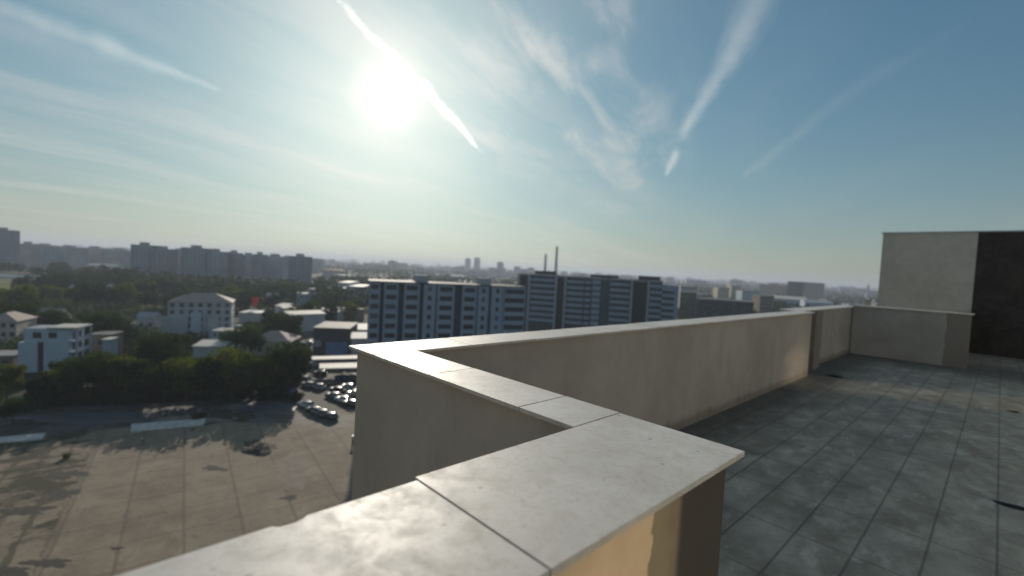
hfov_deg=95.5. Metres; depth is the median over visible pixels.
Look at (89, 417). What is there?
asphalt patch
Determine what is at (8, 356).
house
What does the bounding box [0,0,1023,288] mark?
sky
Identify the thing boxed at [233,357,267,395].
tree
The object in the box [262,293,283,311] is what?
tree
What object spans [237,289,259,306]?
tree
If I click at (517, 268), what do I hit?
tower block
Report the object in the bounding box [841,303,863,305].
house
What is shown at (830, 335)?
parapet wall
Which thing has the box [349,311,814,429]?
parapet wall
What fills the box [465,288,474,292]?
window
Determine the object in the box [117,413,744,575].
parapet wall
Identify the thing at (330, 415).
parked car
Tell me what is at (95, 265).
house
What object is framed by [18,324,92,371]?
villa
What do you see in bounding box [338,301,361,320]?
tree
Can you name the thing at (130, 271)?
tree
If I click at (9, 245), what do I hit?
tower block
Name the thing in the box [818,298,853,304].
house
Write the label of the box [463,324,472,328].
window
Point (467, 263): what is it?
tower block
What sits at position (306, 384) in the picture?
parked car
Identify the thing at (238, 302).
tree
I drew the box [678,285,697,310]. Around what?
apartment block
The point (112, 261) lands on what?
house
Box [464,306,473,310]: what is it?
window
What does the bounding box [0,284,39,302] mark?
tree
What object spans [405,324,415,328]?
window
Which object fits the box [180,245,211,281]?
tower block
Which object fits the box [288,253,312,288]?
tower block
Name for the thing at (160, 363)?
tree
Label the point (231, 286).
tree
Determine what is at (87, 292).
tree
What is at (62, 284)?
tree
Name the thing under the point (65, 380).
tree
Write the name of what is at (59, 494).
mud patch
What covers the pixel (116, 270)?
tree
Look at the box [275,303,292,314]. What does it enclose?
warehouse
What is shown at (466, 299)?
window
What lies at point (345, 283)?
warehouse
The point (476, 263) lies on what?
tower block
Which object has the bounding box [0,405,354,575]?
yard
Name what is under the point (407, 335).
window
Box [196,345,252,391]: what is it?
tree
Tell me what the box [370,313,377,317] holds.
window
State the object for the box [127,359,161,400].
tree
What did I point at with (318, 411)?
parked car
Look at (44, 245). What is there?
tower block
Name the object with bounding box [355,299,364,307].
tree
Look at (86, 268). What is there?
tree
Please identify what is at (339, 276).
house
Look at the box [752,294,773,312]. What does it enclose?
apartment block
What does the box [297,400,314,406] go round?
parked car
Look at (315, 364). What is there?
parked car
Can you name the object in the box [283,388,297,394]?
parked car
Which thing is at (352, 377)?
parked car
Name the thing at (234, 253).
tower block
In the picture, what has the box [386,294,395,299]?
window
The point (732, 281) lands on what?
tower block
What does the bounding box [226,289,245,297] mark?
tree
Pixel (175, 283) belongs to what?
tree
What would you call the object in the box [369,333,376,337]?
window
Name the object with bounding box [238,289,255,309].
tree
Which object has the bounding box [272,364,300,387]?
tree
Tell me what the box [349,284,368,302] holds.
warehouse
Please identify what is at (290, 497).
mud patch
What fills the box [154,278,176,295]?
tree
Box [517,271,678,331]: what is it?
apartment block
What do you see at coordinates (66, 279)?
tree
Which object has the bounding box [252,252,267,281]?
tower block
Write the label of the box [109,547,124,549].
mud patch
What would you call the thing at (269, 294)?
house
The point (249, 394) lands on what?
shrub
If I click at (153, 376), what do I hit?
tree
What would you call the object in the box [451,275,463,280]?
house
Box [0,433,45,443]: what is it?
concrete slab
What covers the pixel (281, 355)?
tree
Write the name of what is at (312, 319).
warehouse
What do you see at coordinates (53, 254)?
tower block
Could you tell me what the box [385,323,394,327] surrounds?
window
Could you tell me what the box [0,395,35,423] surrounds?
tree
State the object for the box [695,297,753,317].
office block
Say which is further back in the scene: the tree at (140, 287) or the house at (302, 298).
the house at (302, 298)
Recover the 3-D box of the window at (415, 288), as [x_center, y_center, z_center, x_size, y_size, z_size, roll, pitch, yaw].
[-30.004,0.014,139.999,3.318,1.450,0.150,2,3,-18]
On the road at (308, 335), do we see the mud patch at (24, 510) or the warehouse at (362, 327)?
the warehouse at (362, 327)
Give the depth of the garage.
130.21 m
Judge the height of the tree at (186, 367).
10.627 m
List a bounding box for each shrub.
[62,453,71,457]
[191,413,202,419]
[246,390,255,398]
[256,389,267,400]
[288,391,304,401]
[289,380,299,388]
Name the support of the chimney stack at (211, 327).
on the ground at (27, 376)
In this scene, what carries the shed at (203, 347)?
on the ground at (27, 376)
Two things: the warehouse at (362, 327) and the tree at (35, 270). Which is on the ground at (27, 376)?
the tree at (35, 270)
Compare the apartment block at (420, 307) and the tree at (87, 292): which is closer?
the apartment block at (420, 307)
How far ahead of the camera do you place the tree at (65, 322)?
159.91 m
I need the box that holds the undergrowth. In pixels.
[0,286,359,356]
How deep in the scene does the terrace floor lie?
4.30 m
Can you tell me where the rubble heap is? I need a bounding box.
[242,443,271,456]
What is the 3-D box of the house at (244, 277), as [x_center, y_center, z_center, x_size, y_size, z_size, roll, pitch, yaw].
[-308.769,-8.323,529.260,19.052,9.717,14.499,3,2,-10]
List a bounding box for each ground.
[0,260,874,409]
[288,358,355,409]
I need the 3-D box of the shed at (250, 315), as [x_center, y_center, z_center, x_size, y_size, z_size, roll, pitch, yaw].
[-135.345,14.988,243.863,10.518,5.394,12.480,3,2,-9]
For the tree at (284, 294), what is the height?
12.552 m
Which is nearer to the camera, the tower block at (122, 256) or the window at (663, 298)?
the window at (663, 298)
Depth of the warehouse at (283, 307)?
251.21 m
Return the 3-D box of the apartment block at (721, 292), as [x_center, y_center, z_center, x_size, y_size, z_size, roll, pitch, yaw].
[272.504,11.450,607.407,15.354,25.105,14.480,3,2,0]
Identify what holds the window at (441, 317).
in the apartment block at (420, 307)
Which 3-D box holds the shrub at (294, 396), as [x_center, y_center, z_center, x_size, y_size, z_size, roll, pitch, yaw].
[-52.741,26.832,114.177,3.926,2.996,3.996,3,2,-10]
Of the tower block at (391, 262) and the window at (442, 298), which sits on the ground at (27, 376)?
the tower block at (391, 262)
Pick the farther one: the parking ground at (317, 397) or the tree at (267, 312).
the tree at (267, 312)
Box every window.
[33,332,40,337]
[38,342,43,371]
[49,332,56,337]
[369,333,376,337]
[370,304,377,308]
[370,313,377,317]
[370,323,376,327]
[371,284,378,288]
[371,294,378,298]
[384,333,394,337]
[385,304,395,308]
[385,314,395,318]
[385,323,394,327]
[386,285,396,289]
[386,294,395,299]
[405,314,416,318]
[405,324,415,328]
[405,333,415,337]
[406,295,417,299]
[406,305,416,309]
[407,285,417,290]
[438,324,450,328]
[438,333,449,337]
[439,305,451,309]
[439,315,450,319]
[440,287,452,291]
[440,296,451,300]
[463,315,473,319]
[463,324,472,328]
[464,297,474,301]
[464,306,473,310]
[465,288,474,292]
[503,325,522,329]
[504,307,523,311]
[504,316,522,320]
[505,289,524,293]
[505,298,523,302]
[660,315,672,318]
[661,303,673,306]
[661,309,673,312]
[662,291,674,293]
[662,297,674,300]
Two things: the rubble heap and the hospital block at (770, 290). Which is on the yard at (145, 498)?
the rubble heap
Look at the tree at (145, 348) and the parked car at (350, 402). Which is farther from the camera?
the tree at (145, 348)
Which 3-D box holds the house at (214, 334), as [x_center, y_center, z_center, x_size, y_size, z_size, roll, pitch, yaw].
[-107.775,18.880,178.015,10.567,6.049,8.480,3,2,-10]
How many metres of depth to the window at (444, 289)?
143.14 m
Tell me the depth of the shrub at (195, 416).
97.30 m
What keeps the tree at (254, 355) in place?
on the ground at (27, 376)
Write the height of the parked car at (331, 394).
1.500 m
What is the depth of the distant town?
1855.54 m
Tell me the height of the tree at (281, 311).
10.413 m
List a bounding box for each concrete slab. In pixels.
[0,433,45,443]
[131,418,205,431]
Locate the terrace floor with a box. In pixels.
[677,353,1023,575]
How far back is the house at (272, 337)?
163.68 m
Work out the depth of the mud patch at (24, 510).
60.93 m
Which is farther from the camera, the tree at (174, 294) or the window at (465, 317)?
the tree at (174, 294)
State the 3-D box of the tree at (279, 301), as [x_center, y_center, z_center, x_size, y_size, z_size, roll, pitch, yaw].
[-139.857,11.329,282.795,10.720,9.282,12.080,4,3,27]
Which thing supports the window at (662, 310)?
in the apartment block at (553, 300)
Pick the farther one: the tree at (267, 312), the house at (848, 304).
the house at (848, 304)
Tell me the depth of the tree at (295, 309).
229.42 m
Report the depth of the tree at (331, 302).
281.04 m
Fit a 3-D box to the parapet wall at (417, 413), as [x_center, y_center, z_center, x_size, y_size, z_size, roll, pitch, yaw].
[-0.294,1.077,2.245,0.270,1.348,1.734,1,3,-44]
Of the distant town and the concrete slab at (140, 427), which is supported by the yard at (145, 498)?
the concrete slab at (140, 427)
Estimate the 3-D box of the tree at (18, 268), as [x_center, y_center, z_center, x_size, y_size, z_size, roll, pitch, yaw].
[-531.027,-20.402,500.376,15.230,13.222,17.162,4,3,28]
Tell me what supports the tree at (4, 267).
on the ground at (27, 376)
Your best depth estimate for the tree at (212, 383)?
109.16 m
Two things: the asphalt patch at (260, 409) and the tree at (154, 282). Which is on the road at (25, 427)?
the asphalt patch at (260, 409)
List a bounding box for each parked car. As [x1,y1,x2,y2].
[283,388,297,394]
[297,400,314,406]
[300,376,311,381]
[300,381,315,387]
[304,406,320,412]
[308,362,317,366]
[310,383,326,389]
[311,408,328,415]
[312,370,327,375]
[319,411,338,420]
[322,379,337,384]
[324,392,341,397]
[328,386,344,392]
[334,374,348,380]
[334,395,351,401]
[340,383,355,389]
[341,399,355,406]
[345,390,355,396]
[348,374,356,380]
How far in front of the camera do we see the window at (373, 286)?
136.60 m
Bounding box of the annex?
[87,331,124,355]
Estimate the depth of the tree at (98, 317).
161.99 m
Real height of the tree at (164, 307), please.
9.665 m
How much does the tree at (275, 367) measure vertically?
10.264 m
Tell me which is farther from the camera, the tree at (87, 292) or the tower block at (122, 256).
the tower block at (122, 256)
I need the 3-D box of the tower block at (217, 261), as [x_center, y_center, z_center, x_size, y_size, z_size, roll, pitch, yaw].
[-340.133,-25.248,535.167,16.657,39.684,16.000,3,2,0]
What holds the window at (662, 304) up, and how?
in the apartment block at (553, 300)
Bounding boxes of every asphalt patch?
[5,411,157,423]
[220,399,297,424]
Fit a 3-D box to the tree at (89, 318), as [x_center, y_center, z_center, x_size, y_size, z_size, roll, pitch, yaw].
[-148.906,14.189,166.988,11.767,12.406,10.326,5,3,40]
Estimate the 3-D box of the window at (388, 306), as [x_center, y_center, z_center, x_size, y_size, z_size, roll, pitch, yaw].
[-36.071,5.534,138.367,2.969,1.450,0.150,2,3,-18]
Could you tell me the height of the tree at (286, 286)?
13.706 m
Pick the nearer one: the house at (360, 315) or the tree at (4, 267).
the house at (360, 315)
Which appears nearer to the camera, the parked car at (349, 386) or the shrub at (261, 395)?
the shrub at (261, 395)
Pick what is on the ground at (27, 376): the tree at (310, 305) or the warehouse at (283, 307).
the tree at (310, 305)
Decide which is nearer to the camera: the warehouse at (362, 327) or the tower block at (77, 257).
the warehouse at (362, 327)
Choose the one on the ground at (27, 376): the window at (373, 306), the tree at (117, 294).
the tree at (117, 294)
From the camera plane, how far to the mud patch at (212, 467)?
75.65 m
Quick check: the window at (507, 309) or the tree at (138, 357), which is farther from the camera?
the window at (507, 309)
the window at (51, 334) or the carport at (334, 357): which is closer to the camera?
the window at (51, 334)
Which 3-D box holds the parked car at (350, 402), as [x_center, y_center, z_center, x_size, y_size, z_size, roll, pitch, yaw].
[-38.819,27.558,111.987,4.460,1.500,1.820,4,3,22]
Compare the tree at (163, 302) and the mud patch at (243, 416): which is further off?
the tree at (163, 302)
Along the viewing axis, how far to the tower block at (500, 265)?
1898.02 m
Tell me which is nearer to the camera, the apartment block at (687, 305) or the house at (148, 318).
the house at (148, 318)
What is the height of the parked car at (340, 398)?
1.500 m
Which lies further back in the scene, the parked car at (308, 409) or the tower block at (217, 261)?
the tower block at (217, 261)
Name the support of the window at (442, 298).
in the apartment block at (420, 307)
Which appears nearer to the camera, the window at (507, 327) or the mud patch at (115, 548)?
the mud patch at (115, 548)
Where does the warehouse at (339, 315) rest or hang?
on the road at (308, 335)
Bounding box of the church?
[863,283,873,297]
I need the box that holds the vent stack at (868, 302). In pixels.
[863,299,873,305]
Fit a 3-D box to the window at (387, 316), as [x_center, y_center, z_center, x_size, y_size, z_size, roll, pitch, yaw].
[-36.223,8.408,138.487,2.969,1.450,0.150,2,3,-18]
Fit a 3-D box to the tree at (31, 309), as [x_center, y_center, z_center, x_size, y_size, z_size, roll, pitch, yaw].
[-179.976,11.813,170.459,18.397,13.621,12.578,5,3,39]
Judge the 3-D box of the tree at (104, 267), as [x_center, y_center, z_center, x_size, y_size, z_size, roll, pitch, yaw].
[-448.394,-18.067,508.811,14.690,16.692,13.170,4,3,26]
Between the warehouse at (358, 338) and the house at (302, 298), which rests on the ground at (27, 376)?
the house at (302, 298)
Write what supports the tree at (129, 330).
on the ground at (27, 376)
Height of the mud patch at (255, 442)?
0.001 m
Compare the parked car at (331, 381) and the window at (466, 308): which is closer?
the parked car at (331, 381)
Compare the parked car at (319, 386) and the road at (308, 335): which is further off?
the road at (308, 335)
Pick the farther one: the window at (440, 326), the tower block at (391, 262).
the tower block at (391, 262)
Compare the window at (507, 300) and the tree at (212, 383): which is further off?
the window at (507, 300)
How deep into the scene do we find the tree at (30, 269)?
485.11 m
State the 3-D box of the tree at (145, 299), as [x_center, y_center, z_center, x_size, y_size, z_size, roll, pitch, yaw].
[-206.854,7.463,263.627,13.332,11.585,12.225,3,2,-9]
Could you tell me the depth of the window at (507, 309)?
150.25 m
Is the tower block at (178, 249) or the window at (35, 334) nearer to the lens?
the window at (35, 334)
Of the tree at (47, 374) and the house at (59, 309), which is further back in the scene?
the house at (59, 309)
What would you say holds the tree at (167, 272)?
on the ground at (27, 376)
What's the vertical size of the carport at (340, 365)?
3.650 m
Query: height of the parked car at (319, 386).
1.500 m
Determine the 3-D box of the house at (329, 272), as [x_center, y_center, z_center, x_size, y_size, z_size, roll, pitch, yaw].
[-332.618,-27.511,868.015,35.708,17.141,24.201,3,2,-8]
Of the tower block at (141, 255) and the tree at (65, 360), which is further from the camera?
the tower block at (141, 255)
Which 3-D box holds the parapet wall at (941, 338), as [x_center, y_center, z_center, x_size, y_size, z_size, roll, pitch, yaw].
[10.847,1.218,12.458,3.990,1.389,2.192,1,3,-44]
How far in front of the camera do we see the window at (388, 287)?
138.06 m
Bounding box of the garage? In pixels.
[101,337,119,355]
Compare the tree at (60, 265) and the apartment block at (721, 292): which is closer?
the tree at (60, 265)
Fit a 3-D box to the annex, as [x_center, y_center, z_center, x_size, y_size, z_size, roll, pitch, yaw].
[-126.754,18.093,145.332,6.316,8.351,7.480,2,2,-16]
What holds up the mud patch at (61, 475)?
on the yard at (145, 498)
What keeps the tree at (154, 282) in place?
on the ground at (27, 376)
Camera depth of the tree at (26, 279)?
313.34 m
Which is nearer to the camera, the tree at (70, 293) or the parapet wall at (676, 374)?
the parapet wall at (676, 374)
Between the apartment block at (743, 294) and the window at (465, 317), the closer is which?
the window at (465, 317)
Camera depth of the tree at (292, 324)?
182.92 m
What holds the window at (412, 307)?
in the apartment block at (420, 307)
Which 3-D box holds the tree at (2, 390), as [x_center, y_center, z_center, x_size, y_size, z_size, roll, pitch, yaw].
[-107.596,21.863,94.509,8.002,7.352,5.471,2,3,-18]
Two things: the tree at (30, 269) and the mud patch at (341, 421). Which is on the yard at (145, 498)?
the mud patch at (341, 421)
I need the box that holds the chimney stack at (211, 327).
[208,325,215,338]
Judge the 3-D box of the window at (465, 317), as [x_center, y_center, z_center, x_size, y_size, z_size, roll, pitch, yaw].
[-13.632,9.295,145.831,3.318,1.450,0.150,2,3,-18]
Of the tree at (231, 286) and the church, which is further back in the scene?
the church
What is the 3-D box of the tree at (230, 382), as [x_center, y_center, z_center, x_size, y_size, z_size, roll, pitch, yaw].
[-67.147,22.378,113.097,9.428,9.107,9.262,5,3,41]
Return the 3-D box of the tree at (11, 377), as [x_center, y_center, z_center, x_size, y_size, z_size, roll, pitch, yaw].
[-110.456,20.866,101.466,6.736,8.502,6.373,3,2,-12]
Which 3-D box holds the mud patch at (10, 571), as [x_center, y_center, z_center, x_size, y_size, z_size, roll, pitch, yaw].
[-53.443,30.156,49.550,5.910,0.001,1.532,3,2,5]
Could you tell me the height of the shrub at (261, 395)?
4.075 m
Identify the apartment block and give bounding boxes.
[367,275,526,343]
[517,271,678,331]
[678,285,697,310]
[678,291,696,319]
[713,287,729,298]
[727,285,740,298]
[736,290,758,300]
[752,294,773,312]
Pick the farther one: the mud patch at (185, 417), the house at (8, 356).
the house at (8, 356)
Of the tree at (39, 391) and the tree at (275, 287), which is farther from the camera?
the tree at (275, 287)
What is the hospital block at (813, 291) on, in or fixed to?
on the ground at (27, 376)
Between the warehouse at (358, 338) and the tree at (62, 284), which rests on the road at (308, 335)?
the warehouse at (358, 338)
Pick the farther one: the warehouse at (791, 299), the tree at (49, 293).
the warehouse at (791, 299)
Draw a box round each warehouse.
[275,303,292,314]
[278,305,294,318]
[283,310,325,331]
[315,307,344,321]
[338,281,359,286]
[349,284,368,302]
[351,332,366,354]
[357,323,366,331]
[773,295,806,307]
[800,299,832,306]
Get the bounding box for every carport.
[312,355,356,367]
[319,362,356,379]
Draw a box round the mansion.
[161,293,235,336]
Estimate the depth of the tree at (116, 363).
105.95 m
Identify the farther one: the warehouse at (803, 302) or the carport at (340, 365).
the warehouse at (803, 302)
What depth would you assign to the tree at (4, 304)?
204.24 m
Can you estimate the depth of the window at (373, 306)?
136.85 m
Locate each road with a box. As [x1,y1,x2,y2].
[0,391,294,436]
[298,306,356,374]
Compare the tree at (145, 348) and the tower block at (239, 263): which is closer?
the tree at (145, 348)
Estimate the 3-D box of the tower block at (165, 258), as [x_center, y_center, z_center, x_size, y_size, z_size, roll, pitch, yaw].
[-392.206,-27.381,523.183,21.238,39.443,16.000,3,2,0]
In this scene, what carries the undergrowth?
on the ground at (27, 376)
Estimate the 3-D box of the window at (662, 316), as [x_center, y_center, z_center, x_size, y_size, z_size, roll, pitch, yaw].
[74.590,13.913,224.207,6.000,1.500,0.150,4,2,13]
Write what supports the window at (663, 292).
in the apartment block at (553, 300)
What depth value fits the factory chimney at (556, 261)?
996.00 m
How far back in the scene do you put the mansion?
191.84 m
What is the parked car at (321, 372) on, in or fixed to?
on the parking ground at (317, 397)
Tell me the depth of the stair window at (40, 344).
127.00 m
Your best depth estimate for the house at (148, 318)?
202.50 m
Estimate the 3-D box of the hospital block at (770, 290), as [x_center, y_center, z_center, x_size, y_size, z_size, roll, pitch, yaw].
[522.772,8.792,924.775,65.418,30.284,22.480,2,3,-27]
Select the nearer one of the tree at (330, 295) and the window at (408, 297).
the window at (408, 297)
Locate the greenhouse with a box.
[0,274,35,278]
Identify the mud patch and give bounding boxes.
[0,506,57,515]
[0,566,30,575]
[17,558,72,567]
[43,470,89,480]
[43,488,81,500]
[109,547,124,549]
[152,415,233,422]
[202,465,227,470]
[203,408,255,424]
[243,439,277,450]
[263,414,354,428]
[279,495,296,500]
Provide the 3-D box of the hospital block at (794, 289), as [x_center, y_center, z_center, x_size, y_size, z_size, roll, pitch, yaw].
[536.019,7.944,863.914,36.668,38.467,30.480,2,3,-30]
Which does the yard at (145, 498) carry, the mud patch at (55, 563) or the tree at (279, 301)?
the mud patch at (55, 563)
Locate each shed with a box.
[192,339,231,359]
[238,310,266,322]
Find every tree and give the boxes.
[0,262,11,273]
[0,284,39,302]
[0,301,14,312]
[0,301,41,324]
[0,363,27,400]
[0,380,6,400]
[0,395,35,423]
[9,263,28,274]
[9,274,48,287]
[23,375,57,405]
[27,267,42,275]
[30,288,44,300]
[32,267,44,273]
[34,368,67,392]
[37,308,71,324]
[38,285,66,300]
[44,273,80,290]
[44,279,68,289]
[46,261,71,272]
[46,356,109,393]
[50,357,78,372]
[53,319,77,324]
[59,285,93,302]
[62,350,128,393]
[73,281,114,309]
[74,265,95,273]
[75,310,135,339]
[80,311,105,331]
[86,315,140,343]
[97,264,109,270]
[103,288,130,307]
[105,354,149,397]
[106,282,142,303]
[107,266,127,275]
[123,267,146,278]
[126,354,155,374]
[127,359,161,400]
[130,330,191,364]
[132,280,158,295]
[136,291,161,308]
[139,362,188,401]
[142,281,158,293]
[145,274,168,282]
[149,360,163,369]
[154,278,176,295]
[159,270,178,279]
[159,294,172,308]
[160,356,213,400]
[162,296,176,308]
[165,354,191,372]
[167,280,181,292]
[171,288,196,298]
[177,288,198,297]
[185,353,222,396]
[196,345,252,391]
[213,362,250,393]
[218,325,265,353]
[221,284,238,293]
[222,288,237,296]
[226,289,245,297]
[227,296,246,306]
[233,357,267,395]
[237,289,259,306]
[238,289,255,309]
[241,353,260,364]
[250,356,289,390]
[260,308,279,324]
[261,341,311,376]
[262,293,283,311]
[262,313,304,335]
[264,284,280,294]
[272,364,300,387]
[273,285,290,295]
[273,299,288,304]
[278,307,293,318]
[280,287,298,300]
[282,339,312,378]
[283,307,305,313]
[299,300,321,309]
[320,298,336,307]
[321,303,338,320]
[327,291,342,301]
[330,293,346,306]
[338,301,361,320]
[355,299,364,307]
[774,303,786,308]
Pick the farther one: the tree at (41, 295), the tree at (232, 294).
the tree at (232, 294)
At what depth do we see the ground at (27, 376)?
226.98 m
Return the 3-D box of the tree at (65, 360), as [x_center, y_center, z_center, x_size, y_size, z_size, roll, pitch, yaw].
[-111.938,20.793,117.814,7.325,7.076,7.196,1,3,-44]
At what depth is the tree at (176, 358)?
121.83 m
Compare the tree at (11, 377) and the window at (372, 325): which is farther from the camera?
the window at (372, 325)
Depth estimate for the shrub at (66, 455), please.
76.40 m
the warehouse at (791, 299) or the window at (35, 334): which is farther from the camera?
the warehouse at (791, 299)
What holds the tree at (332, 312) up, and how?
on the ground at (27, 376)
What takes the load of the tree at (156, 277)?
on the ground at (27, 376)
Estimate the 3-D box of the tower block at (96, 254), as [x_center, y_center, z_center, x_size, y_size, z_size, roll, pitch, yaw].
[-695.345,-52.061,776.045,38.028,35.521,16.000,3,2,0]
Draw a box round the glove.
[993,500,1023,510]
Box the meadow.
[0,279,68,306]
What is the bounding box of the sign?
[251,297,258,306]
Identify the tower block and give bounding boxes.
[0,227,19,263]
[20,241,40,266]
[40,243,60,265]
[42,246,66,273]
[59,245,88,267]
[79,246,110,263]
[103,248,129,268]
[130,242,157,275]
[151,246,177,274]
[175,248,179,274]
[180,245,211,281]
[207,249,227,280]
[228,250,242,275]
[228,252,245,275]
[245,253,251,276]
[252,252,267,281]
[267,254,288,282]
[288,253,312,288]
[312,259,322,272]
[388,260,396,267]
[465,258,470,271]
[474,257,479,269]
[497,261,503,269]
[514,266,520,272]
[729,279,741,284]
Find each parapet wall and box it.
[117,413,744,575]
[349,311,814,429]
[352,351,619,500]
[779,305,852,369]
[849,305,974,368]
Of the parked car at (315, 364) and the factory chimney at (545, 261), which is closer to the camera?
the parked car at (315, 364)
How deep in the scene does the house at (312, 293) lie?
383.01 m
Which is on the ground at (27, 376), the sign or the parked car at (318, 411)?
the sign
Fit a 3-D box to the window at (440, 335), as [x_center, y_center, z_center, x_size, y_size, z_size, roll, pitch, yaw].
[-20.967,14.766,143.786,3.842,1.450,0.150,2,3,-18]
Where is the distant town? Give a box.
[35,243,878,297]
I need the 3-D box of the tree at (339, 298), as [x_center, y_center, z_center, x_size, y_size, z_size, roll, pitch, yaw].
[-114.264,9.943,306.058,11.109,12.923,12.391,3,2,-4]
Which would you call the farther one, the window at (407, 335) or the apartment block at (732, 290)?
the apartment block at (732, 290)
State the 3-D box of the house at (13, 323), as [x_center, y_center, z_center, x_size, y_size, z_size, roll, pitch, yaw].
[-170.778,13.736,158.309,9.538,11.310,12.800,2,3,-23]
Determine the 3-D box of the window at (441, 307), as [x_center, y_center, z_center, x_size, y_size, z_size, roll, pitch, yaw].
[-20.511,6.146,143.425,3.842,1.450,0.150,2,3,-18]
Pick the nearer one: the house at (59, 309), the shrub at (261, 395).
the shrub at (261, 395)
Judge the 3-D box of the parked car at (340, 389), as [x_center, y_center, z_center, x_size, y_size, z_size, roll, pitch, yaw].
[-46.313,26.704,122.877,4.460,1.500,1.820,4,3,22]
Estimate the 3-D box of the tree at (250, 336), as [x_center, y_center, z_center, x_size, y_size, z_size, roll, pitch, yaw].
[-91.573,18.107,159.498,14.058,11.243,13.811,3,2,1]
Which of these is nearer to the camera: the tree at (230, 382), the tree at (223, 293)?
the tree at (230, 382)
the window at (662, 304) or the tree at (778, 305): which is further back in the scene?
the tree at (778, 305)
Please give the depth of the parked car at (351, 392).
119.61 m
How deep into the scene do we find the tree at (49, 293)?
270.44 m
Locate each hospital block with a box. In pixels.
[759,284,786,295]
[787,281,812,296]
[803,282,824,299]
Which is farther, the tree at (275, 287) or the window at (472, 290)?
the tree at (275, 287)
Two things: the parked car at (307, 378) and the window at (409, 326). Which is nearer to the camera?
the parked car at (307, 378)
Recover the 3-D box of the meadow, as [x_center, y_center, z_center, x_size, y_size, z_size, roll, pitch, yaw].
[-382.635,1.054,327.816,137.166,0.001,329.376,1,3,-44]
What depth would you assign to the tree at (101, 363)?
104.26 m
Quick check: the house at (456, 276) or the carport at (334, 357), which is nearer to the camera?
the carport at (334, 357)
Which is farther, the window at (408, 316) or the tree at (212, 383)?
the window at (408, 316)
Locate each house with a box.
[0,311,36,347]
[0,350,17,365]
[38,308,72,324]
[86,263,123,270]
[105,258,119,264]
[135,312,161,329]
[210,328,244,346]
[234,276,251,281]
[247,330,301,355]
[266,292,278,299]
[297,293,309,305]
[307,288,318,298]
[322,268,344,277]
[332,275,360,280]
[337,307,363,319]
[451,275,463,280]
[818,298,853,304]
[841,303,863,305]
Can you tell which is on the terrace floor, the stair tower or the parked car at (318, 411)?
the stair tower
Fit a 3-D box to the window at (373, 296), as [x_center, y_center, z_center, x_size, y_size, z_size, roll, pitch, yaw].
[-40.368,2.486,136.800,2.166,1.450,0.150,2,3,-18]
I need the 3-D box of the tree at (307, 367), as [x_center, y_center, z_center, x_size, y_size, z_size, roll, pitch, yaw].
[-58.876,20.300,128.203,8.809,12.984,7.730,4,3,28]
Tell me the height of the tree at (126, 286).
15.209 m
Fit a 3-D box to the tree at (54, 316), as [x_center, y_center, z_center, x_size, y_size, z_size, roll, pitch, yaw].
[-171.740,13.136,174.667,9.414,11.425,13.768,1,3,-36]
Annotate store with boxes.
[313,321,358,354]
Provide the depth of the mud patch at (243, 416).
100.99 m
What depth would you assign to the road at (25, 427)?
98.36 m
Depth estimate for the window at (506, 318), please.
150.34 m
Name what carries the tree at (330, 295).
on the ground at (27, 376)
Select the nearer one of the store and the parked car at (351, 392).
the parked car at (351, 392)
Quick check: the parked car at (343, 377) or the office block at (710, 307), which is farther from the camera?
the office block at (710, 307)
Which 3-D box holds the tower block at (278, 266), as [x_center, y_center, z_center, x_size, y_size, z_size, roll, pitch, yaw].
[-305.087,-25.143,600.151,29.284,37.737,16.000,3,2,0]
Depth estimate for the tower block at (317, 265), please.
1100.11 m
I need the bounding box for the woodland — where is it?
[36,263,877,311]
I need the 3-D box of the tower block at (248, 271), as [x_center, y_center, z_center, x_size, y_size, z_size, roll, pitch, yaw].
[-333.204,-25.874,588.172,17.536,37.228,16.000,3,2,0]
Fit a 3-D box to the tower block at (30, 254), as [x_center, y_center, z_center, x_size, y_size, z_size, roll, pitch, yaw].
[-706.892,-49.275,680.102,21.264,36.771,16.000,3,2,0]
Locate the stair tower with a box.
[877,230,1023,358]
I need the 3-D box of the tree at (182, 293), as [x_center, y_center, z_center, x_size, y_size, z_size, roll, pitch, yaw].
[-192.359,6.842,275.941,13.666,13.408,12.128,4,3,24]
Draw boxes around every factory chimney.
[544,254,546,270]
[554,246,557,271]

